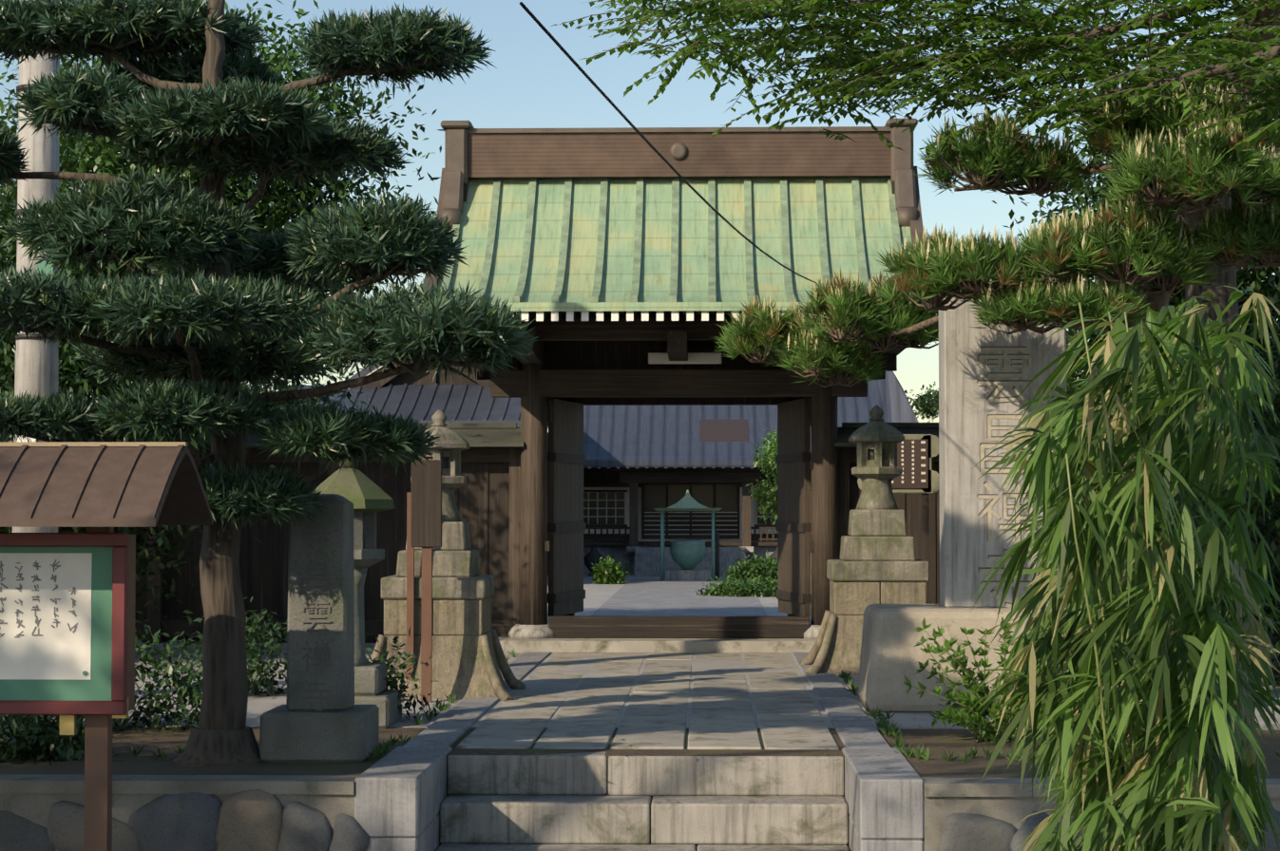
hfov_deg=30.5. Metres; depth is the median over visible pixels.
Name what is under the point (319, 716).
stone marker
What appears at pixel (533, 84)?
sky
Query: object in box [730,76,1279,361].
pine candles
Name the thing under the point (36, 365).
utility pole
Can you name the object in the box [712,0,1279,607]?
pine tree
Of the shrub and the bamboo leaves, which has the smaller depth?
the bamboo leaves
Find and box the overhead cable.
[519,1,816,283]
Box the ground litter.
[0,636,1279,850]
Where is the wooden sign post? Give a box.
[406,458,441,703]
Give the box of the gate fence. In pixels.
[103,422,1279,643]
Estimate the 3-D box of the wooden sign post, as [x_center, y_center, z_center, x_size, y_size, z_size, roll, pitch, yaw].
[-1.608,1.110,16.830,0.192,1.738,0.466,1,-2,-33]
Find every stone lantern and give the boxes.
[311,458,401,728]
[369,409,525,701]
[799,404,929,675]
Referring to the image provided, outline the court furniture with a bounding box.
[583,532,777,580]
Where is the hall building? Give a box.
[277,358,548,575]
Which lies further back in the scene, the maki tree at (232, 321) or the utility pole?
the utility pole
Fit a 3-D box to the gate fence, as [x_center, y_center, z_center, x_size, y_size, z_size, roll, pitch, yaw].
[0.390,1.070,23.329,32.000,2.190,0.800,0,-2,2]
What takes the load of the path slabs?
on the temple ground
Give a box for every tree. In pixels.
[0,0,538,766]
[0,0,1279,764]
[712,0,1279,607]
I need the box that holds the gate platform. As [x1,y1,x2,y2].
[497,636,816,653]
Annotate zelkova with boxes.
[550,0,1279,686]
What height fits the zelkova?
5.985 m
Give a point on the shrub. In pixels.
(950, 712)
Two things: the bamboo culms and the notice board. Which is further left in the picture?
the notice board
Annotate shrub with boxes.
[900,616,1076,745]
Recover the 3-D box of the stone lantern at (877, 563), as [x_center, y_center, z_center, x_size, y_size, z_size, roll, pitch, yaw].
[2.024,0.977,20.031,1.288,2.305,1.288,0,-2,2]
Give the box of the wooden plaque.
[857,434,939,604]
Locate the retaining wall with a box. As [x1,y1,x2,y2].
[0,774,1279,850]
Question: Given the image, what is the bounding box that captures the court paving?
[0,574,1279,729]
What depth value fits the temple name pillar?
16.11 m
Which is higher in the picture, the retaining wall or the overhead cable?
the overhead cable
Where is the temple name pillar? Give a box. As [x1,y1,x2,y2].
[857,274,1067,712]
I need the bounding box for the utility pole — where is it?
[12,0,60,533]
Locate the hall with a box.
[547,371,918,576]
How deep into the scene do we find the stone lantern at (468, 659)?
17.05 m
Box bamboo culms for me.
[1065,302,1266,850]
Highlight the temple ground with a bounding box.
[0,726,1279,850]
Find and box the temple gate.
[418,118,923,639]
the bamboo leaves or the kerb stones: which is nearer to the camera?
the bamboo leaves
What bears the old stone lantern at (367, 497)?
on the temple ground
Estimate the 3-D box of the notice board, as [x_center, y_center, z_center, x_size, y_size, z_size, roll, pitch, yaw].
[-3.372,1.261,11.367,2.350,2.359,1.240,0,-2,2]
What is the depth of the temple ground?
13.12 m
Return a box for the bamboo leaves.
[958,286,1279,850]
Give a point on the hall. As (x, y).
(641, 464)
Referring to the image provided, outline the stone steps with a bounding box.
[435,751,849,850]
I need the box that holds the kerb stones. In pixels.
[354,651,924,850]
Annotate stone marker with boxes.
[259,494,379,763]
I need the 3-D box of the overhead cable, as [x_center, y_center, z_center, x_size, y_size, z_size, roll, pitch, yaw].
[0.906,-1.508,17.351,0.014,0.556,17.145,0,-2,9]
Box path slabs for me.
[455,652,840,749]
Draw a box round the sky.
[0,0,1278,422]
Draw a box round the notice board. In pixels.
[0,441,212,850]
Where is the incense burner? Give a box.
[653,490,721,580]

